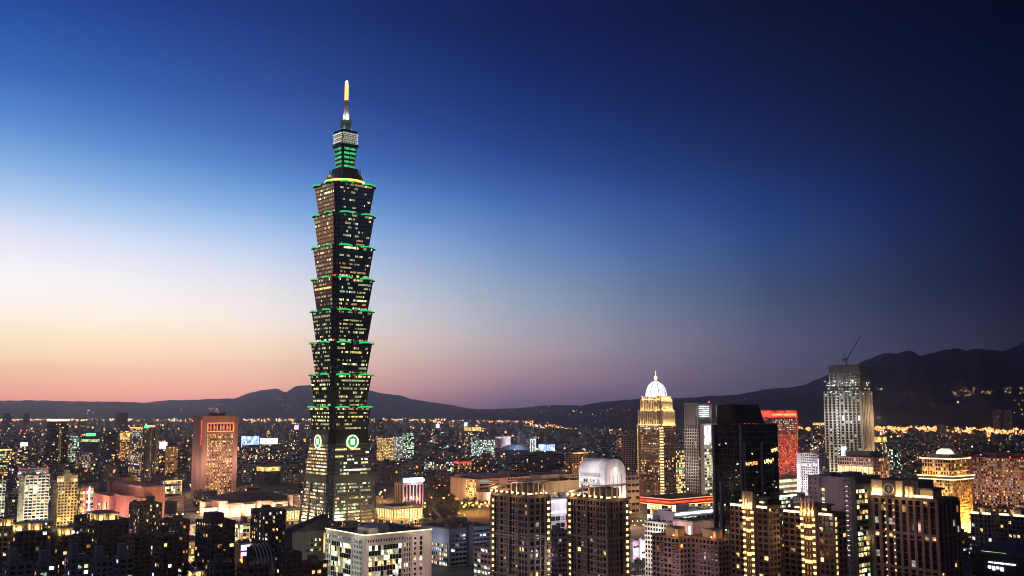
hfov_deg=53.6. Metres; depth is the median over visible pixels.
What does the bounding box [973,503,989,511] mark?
city block
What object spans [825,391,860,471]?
window
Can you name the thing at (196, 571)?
roof pavilion
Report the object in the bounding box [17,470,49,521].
apartment tower
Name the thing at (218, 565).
apartment block
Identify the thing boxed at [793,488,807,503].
office block
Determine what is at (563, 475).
window
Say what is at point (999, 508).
city block
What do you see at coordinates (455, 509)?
tree
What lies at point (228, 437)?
window
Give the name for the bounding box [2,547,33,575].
apartment block
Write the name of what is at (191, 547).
shop block
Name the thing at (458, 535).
window
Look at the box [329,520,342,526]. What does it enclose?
city block
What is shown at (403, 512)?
mall annex
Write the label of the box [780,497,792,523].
window
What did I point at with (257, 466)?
window
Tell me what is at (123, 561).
apartment block
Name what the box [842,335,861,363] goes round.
tower crane
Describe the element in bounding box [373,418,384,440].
apartment block
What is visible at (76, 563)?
apartment block
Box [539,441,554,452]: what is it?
shop block
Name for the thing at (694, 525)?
shop block
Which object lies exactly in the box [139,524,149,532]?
apartment block
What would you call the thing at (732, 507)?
window
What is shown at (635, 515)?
road
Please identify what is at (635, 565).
tree
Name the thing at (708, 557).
window
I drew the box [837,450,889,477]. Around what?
office block
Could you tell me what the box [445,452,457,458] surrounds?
city block
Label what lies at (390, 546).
window
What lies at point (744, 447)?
office tower
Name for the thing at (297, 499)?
city block
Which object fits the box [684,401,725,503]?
office tower
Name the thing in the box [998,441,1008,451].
city block
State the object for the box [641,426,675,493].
window
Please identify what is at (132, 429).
window
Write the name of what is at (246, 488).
apartment block
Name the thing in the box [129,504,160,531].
window
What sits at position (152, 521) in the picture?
window
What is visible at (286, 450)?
city block
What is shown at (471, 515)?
park lawn
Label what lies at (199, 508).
road
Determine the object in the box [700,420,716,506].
apartment tower
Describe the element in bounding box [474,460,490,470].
window
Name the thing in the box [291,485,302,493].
city block
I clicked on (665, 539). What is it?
window
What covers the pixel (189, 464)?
city block
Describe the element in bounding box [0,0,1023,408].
sky
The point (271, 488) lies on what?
road
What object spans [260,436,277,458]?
office block
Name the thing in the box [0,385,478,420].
hills
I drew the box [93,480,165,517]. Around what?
shopping mall
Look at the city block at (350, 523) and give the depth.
969.89 m
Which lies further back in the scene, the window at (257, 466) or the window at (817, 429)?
the window at (817, 429)
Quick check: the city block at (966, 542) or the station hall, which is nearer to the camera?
the station hall
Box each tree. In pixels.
[449,512,457,517]
[451,507,458,516]
[632,561,638,570]
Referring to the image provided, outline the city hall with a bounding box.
[450,470,578,505]
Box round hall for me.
[495,436,510,447]
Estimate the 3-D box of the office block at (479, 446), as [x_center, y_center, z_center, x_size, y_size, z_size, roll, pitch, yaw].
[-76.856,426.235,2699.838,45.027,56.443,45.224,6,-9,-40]
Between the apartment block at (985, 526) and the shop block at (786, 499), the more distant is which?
the shop block at (786, 499)
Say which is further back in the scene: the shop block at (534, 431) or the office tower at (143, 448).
the shop block at (534, 431)
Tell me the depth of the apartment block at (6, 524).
677.84 m
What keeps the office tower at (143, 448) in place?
on the ground at (637, 529)
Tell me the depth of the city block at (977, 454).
2315.18 m
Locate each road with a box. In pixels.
[48,495,393,518]
[49,482,386,500]
[78,481,190,486]
[136,481,421,526]
[374,486,646,517]
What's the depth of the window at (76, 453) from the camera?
1931.16 m
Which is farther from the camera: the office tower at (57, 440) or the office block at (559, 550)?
the office tower at (57, 440)
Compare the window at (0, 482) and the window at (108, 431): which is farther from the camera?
the window at (108, 431)
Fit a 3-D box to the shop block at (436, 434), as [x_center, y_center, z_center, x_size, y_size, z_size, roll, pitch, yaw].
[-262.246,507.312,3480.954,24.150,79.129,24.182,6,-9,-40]
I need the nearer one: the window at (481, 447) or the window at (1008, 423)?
the window at (481, 447)
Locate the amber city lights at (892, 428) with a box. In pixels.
[0,418,1023,472]
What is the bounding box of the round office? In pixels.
[81,433,99,460]
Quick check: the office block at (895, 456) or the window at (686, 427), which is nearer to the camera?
the window at (686, 427)
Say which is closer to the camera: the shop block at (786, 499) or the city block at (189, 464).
the shop block at (786, 499)
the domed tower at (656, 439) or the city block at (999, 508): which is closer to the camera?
the city block at (999, 508)
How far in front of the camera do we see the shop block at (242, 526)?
968.53 m
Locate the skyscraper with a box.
[298,81,377,523]
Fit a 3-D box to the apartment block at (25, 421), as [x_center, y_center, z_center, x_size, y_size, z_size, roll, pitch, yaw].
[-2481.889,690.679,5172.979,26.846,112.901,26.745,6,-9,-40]
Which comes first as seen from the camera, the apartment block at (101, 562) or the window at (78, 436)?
the apartment block at (101, 562)
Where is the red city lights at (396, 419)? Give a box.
[0,418,986,471]
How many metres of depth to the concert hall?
763.49 m
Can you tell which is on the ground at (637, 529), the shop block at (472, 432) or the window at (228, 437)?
the shop block at (472, 432)
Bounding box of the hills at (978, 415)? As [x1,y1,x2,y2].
[560,397,1023,434]
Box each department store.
[551,492,566,529]
[630,532,644,570]
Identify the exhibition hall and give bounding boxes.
[199,490,293,517]
[525,436,535,451]
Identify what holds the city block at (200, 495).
on the ground at (637, 529)
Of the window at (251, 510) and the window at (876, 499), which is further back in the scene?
the window at (251, 510)
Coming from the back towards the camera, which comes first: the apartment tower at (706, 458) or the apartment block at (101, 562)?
the apartment tower at (706, 458)
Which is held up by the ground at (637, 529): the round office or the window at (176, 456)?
the round office
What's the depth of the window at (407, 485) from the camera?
1312.77 m
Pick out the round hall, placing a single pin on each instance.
(503, 441)
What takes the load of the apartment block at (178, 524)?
on the ground at (637, 529)
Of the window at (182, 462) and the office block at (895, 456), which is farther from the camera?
the office block at (895, 456)
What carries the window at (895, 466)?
in the office block at (895, 456)
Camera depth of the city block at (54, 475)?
1743.80 m
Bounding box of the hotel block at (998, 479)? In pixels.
[966,452,1023,511]
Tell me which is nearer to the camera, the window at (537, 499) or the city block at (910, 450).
the window at (537, 499)
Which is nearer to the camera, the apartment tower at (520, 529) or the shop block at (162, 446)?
the apartment tower at (520, 529)
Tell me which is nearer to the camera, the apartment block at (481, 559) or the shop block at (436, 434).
the apartment block at (481, 559)
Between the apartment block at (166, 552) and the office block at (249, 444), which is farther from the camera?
the office block at (249, 444)
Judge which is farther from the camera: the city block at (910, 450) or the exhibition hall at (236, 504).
the city block at (910, 450)
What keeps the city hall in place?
on the ground at (637, 529)
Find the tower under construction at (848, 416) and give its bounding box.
[823,364,874,471]
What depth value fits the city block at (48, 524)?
1014.75 m
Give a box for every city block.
[19,519,52,542]
[49,471,63,482]
[49,483,51,499]
[86,479,98,491]
[113,475,135,480]
[164,494,183,512]
[188,459,191,468]
[193,489,216,506]
[272,491,287,495]
[277,444,285,456]
[285,447,288,455]
[288,471,304,484]
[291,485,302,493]
[294,493,301,506]
[304,458,307,471]
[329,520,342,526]
[339,520,361,526]
[375,494,382,506]
[404,465,414,477]
[410,470,422,477]
[444,448,456,458]
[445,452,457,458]
[585,451,594,457]
[781,538,783,559]
[905,445,916,456]
[916,456,925,462]
[942,441,953,446]
[961,528,971,559]
[971,452,981,455]
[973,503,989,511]
[993,504,1012,512]
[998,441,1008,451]
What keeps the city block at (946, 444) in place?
on the ground at (637, 529)
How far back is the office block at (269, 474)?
1783.78 m
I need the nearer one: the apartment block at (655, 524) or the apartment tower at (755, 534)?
the apartment tower at (755, 534)
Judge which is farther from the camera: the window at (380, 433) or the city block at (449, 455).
the window at (380, 433)
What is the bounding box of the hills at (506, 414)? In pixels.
[448,405,579,422]
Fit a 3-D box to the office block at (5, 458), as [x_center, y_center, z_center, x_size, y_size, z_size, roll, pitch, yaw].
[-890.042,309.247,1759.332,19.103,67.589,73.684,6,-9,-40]
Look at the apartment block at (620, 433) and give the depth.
2678.05 m
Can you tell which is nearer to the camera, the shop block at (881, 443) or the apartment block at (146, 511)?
the apartment block at (146, 511)
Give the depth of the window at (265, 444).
2481.18 m
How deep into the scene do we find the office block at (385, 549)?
738.01 m
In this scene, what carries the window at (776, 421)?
in the office tower at (786, 421)
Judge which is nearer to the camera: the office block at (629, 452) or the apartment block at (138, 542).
the apartment block at (138, 542)
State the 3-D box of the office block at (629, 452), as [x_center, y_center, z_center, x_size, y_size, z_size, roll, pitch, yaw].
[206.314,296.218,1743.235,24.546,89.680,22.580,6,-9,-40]
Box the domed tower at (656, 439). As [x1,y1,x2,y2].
[637,370,676,497]
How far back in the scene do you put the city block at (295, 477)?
1793.35 m
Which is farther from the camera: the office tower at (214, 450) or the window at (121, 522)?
the office tower at (214, 450)
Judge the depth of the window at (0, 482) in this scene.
1086.06 m
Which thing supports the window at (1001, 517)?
in the apartment block at (1011, 522)
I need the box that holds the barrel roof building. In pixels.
[579,458,625,497]
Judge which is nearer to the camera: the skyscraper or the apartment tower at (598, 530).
the apartment tower at (598, 530)
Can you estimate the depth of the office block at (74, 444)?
2278.05 m
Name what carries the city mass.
on the ground at (637, 529)
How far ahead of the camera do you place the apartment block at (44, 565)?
564.49 m
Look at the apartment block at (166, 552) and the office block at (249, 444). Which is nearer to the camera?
the apartment block at (166, 552)
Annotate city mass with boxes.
[0,416,1023,482]
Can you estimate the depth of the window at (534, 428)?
3870.70 m
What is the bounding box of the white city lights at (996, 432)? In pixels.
[1,418,1016,470]
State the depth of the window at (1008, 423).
4570.83 m
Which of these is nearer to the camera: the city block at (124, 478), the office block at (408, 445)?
the city block at (124, 478)
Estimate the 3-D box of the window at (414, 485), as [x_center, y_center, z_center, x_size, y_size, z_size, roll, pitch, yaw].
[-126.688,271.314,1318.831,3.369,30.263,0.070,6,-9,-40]
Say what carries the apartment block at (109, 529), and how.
on the ground at (637, 529)
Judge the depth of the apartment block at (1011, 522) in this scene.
751.70 m
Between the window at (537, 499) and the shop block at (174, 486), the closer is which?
the window at (537, 499)
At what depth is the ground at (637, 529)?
1260.24 m
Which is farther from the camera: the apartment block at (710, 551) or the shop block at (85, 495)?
the shop block at (85, 495)
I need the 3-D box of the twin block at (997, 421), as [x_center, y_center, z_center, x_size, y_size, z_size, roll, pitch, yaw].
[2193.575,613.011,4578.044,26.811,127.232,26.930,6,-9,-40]
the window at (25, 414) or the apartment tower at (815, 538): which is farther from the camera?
the window at (25, 414)
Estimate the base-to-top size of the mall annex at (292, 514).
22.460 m
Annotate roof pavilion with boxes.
[186,563,205,575]
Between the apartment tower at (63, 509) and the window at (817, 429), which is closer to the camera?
the apartment tower at (63, 509)
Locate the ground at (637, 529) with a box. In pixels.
[0,422,972,575]
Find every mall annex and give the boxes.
[276,504,299,524]
[376,501,422,526]
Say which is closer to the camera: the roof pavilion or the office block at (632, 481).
the roof pavilion
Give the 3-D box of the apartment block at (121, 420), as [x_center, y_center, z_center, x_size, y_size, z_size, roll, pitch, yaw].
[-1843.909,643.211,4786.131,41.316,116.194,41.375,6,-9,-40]
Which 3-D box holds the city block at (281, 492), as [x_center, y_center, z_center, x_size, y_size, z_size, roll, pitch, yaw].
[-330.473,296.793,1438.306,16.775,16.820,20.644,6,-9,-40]
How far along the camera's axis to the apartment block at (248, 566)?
551.35 m
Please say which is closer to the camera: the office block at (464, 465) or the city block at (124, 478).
the city block at (124, 478)
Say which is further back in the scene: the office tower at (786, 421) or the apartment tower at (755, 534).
the office tower at (786, 421)
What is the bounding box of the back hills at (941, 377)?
[533,341,1023,427]
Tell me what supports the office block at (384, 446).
on the ground at (637, 529)
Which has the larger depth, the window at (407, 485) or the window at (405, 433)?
the window at (405, 433)
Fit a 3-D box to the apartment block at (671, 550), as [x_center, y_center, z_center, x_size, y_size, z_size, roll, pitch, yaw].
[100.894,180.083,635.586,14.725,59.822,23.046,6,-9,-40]
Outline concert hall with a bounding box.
[284,514,330,559]
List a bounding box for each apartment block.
[0,514,13,575]
[2,412,11,431]
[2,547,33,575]
[7,516,47,575]
[22,412,29,431]
[34,548,56,575]
[50,522,91,575]
[63,542,89,575]
[74,504,128,557]
[89,545,113,575]
[113,543,134,575]
[115,412,127,433]
[126,526,150,575]
[129,495,161,533]
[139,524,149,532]
[149,525,183,575]
[150,501,189,574]
[165,445,177,474]
[177,446,187,478]
[194,511,235,569]
[204,551,234,575]
[236,485,260,490]
[236,553,269,575]
[250,504,285,575]
[276,539,301,575]
[301,550,327,575]
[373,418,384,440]
[472,457,490,472]
[474,541,489,575]
[618,431,626,452]
[644,515,672,575]
[652,526,693,575]
[688,527,730,575]
[970,501,999,548]
[999,506,1023,540]
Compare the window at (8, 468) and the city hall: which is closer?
the window at (8, 468)
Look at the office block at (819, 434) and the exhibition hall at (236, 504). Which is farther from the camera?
the office block at (819, 434)
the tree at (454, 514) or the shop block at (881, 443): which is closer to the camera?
the tree at (454, 514)
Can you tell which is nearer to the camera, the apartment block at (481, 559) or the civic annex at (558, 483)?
the apartment block at (481, 559)
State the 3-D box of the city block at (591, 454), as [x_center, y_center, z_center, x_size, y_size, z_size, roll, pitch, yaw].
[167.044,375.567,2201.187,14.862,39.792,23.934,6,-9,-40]
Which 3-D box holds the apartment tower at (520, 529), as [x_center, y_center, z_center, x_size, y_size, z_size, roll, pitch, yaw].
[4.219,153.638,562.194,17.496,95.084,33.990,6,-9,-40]
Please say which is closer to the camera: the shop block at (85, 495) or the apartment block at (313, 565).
the apartment block at (313, 565)
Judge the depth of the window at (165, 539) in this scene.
629.26 m
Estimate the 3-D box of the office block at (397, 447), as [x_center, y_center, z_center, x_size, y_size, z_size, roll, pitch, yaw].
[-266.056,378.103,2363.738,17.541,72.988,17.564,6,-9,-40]
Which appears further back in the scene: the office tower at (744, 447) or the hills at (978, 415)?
the hills at (978, 415)
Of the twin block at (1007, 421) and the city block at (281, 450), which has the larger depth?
the twin block at (1007, 421)
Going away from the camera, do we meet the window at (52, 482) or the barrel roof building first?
the barrel roof building
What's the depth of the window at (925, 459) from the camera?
1094.98 m
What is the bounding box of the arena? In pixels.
[499,444,530,454]
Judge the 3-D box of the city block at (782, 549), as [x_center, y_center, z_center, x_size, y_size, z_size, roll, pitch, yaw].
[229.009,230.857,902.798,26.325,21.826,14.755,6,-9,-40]
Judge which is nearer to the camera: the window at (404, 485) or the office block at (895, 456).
the window at (404, 485)
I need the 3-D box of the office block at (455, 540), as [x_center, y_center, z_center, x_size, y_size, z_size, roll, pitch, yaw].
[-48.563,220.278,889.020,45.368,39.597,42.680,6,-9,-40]
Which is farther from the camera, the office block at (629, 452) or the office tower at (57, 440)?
the office tower at (57, 440)
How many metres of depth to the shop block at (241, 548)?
843.00 m
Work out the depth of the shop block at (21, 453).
2081.57 m
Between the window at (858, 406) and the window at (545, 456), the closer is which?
the window at (858, 406)
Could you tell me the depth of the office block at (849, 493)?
783.82 m
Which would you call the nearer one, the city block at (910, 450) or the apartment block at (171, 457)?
the apartment block at (171, 457)
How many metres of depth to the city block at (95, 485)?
1584.56 m
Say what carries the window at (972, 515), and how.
in the apartment block at (985, 526)
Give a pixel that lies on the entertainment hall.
(663, 501)
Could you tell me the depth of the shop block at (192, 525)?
990.82 m
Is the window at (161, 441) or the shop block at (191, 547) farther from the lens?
the window at (161, 441)
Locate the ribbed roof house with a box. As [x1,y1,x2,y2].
[246,543,275,575]
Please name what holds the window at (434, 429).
in the shop block at (436, 434)
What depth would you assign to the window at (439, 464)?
1933.05 m
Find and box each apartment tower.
[0,479,5,516]
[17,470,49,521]
[50,470,77,527]
[489,479,551,575]
[565,483,630,575]
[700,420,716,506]
[730,491,780,575]
[782,498,847,575]
[871,477,963,575]
[917,447,974,531]
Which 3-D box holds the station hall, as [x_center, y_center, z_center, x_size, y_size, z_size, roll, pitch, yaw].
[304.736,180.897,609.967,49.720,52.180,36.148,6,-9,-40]
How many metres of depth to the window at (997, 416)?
4570.83 m
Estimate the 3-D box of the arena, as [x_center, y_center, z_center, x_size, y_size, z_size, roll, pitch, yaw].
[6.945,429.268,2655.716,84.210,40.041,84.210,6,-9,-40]
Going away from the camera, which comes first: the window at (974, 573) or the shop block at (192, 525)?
the window at (974, 573)
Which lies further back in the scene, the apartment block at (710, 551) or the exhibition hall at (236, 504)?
the exhibition hall at (236, 504)
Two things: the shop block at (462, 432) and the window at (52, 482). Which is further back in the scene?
the shop block at (462, 432)
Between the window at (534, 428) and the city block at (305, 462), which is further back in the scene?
the window at (534, 428)
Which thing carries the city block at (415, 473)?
on the ground at (637, 529)
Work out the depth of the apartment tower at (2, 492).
1085.88 m
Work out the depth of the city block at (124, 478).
1657.14 m
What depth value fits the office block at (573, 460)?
1784.76 m
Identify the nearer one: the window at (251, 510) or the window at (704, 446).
the window at (251, 510)
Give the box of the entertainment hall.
[640,493,712,519]
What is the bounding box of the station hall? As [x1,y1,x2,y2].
[967,539,1023,575]
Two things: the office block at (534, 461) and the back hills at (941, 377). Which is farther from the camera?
the back hills at (941, 377)
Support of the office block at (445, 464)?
on the ground at (637, 529)
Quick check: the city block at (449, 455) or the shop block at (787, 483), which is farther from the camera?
the city block at (449, 455)
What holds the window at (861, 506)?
in the office block at (849, 493)
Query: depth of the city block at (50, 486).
1482.63 m
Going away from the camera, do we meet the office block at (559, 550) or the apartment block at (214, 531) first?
the apartment block at (214, 531)
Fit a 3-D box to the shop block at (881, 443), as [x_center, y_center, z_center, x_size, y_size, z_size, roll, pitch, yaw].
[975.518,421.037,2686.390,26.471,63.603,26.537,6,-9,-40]
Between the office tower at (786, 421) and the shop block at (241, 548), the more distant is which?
the office tower at (786, 421)
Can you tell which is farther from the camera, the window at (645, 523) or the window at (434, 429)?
the window at (434, 429)
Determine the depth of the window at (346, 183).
1137.77 m
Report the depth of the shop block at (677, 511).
899.28 m
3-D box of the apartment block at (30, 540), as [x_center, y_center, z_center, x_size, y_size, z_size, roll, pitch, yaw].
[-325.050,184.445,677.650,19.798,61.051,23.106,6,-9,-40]
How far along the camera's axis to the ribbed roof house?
631.02 m
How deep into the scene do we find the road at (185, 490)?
1656.80 m
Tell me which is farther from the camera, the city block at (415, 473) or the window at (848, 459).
the city block at (415, 473)
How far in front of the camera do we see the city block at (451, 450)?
2357.94 m
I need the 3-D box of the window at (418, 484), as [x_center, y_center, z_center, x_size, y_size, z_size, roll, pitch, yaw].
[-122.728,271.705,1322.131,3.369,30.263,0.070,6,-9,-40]
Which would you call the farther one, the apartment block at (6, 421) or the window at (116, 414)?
the apartment block at (6, 421)
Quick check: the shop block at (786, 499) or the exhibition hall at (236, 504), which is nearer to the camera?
the shop block at (786, 499)
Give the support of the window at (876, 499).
in the apartment tower at (917, 526)
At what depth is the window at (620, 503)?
566.68 m
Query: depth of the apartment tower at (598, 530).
566.16 m
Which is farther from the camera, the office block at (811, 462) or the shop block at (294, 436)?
the shop block at (294, 436)
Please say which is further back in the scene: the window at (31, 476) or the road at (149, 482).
the road at (149, 482)
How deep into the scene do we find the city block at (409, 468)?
1886.84 m
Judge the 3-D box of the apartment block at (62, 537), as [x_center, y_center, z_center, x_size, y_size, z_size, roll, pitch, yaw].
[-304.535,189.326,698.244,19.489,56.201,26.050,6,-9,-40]
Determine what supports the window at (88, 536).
in the apartment block at (62, 537)
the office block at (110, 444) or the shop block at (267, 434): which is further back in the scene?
the shop block at (267, 434)
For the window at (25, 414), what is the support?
in the apartment block at (25, 421)
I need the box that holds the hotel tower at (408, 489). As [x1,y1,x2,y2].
[394,477,423,506]
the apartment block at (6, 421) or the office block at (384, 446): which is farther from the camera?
the apartment block at (6, 421)
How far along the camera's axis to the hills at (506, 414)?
9769.09 m
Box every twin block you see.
[992,410,1001,434]
[1003,410,1012,433]
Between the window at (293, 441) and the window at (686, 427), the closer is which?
the window at (686, 427)
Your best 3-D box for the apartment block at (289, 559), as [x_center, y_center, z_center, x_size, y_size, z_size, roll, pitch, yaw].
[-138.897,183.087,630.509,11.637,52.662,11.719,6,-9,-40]
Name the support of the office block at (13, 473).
on the ground at (637, 529)
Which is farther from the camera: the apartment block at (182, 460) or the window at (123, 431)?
the window at (123, 431)
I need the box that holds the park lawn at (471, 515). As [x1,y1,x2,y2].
[421,483,489,523]
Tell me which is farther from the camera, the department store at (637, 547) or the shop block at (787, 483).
the shop block at (787, 483)
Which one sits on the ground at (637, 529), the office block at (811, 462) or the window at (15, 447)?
the office block at (811, 462)
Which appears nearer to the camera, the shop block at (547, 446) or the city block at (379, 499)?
the city block at (379, 499)
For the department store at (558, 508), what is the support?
on the ground at (637, 529)
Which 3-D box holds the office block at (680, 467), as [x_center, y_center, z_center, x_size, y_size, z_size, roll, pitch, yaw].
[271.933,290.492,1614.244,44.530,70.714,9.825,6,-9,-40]
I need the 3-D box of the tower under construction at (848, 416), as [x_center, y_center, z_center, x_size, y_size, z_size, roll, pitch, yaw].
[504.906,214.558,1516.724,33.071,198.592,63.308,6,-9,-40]
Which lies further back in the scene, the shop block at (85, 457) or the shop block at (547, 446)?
the shop block at (547, 446)
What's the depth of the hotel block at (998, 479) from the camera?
1291.11 m
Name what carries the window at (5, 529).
in the apartment block at (6, 524)
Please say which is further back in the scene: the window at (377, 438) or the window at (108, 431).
the window at (108, 431)
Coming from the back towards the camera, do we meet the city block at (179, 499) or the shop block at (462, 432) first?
the shop block at (462, 432)
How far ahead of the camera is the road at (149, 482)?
1834.70 m
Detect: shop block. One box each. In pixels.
[14,442,29,466]
[75,450,92,471]
[76,484,93,513]
[119,428,129,460]
[159,438,167,462]
[161,477,181,494]
[188,533,194,564]
[190,517,196,538]
[234,534,249,569]
[235,517,249,541]
[263,431,270,436]
[289,425,299,446]
[431,424,440,444]
[460,423,467,441]
[464,426,480,446]
[530,425,538,438]
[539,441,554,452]
[652,502,713,520]
[673,512,713,534]
[779,474,797,493]
[779,490,796,524]
[874,435,886,453]
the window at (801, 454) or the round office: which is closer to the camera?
the window at (801, 454)
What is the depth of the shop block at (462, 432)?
3570.99 m
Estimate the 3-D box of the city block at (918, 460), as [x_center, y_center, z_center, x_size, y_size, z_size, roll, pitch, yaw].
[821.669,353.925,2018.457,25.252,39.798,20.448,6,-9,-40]
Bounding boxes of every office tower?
[45,418,68,463]
[128,425,159,481]
[190,412,238,499]
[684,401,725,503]
[712,404,781,575]
[760,409,797,476]
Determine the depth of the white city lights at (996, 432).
4648.09 m
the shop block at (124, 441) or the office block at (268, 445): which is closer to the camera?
the office block at (268, 445)
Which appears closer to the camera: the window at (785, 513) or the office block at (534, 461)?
the window at (785, 513)
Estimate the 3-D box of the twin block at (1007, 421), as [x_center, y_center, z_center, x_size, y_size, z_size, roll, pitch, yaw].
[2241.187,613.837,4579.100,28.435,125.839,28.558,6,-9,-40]
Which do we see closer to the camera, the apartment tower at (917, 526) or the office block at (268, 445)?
the apartment tower at (917, 526)
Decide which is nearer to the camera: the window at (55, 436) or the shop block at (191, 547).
the shop block at (191, 547)
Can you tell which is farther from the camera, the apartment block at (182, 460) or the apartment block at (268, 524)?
the apartment block at (182, 460)
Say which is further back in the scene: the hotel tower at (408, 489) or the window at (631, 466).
the window at (631, 466)
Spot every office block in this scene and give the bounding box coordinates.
[0,446,11,486]
[4,488,17,522]
[6,465,48,491]
[69,434,79,461]
[103,429,116,460]
[241,433,258,459]
[256,463,280,484]
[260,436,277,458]
[325,522,431,575]
[377,435,392,460]
[393,434,402,460]
[402,431,413,459]
[422,517,489,566]
[424,459,452,471]
[453,458,471,473]
[471,437,494,455]
[517,451,563,472]
[551,522,566,575]
[564,450,587,472]
[622,434,638,473]
[626,472,639,513]
[676,449,684,492]
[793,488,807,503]
[796,450,828,495]
[808,470,880,575]
[813,421,824,448]
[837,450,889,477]
[887,447,901,469]
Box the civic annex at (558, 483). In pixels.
[517,473,578,496]
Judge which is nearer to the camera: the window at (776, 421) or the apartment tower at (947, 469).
the apartment tower at (947, 469)
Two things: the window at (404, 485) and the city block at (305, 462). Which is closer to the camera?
the window at (404, 485)
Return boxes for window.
[0,450,10,479]
[0,482,4,514]
[0,528,11,560]
[2,413,11,431]
[7,468,48,491]
[9,532,46,560]
[14,447,29,466]
[22,413,29,431]
[24,476,48,520]
[46,421,67,462]
[50,482,76,525]
[51,534,90,575]
[70,436,78,458]
[74,517,127,557]
[75,453,91,470]
[103,431,116,459]
[116,414,127,433]
[120,431,129,459]
[128,429,158,480]
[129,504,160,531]
[150,536,181,575]
[152,521,188,560]
[159,441,166,462]
[162,481,180,494]
[165,447,177,474]
[177,449,187,478]
[195,522,233,567]
[206,423,232,493]
[237,567,267,575]
[241,445,258,459]
[251,510,284,575]
[257,466,279,484]
[260,444,277,456]
[289,430,299,445]
[302,183,373,512]
[325,534,421,575]
[373,425,383,436]
[377,438,392,459]
[393,437,402,460]
[403,433,413,459]
[404,485,405,501]
[407,485,408,500]
[414,485,415,500]
[417,484,418,503]
[427,462,452,471]
[431,428,439,444]
[432,529,489,565]
[453,463,470,472]
[464,431,480,445]
[466,475,578,501]
[471,440,494,455]
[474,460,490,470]
[491,495,549,575]
[517,454,563,472]
[530,427,538,438]
[564,453,587,472]
[568,499,628,575]
[622,436,638,473]
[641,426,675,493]
[645,523,672,574]
[653,536,689,575]
[676,451,684,492]
[685,427,700,493]
[692,539,730,575]
[704,446,712,504]
[731,506,779,575]
[763,417,796,475]
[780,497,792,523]
[784,512,846,575]
[801,454,828,494]
[810,478,869,575]
[813,424,824,448]
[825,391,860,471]
[838,458,889,476]
[874,436,886,453]
[874,498,960,575]
[888,450,901,468]
[922,459,972,531]
[971,514,999,548]
[973,458,1023,509]
[973,572,980,575]
[993,412,1001,434]
[1000,516,1023,540]
[1003,412,1012,433]

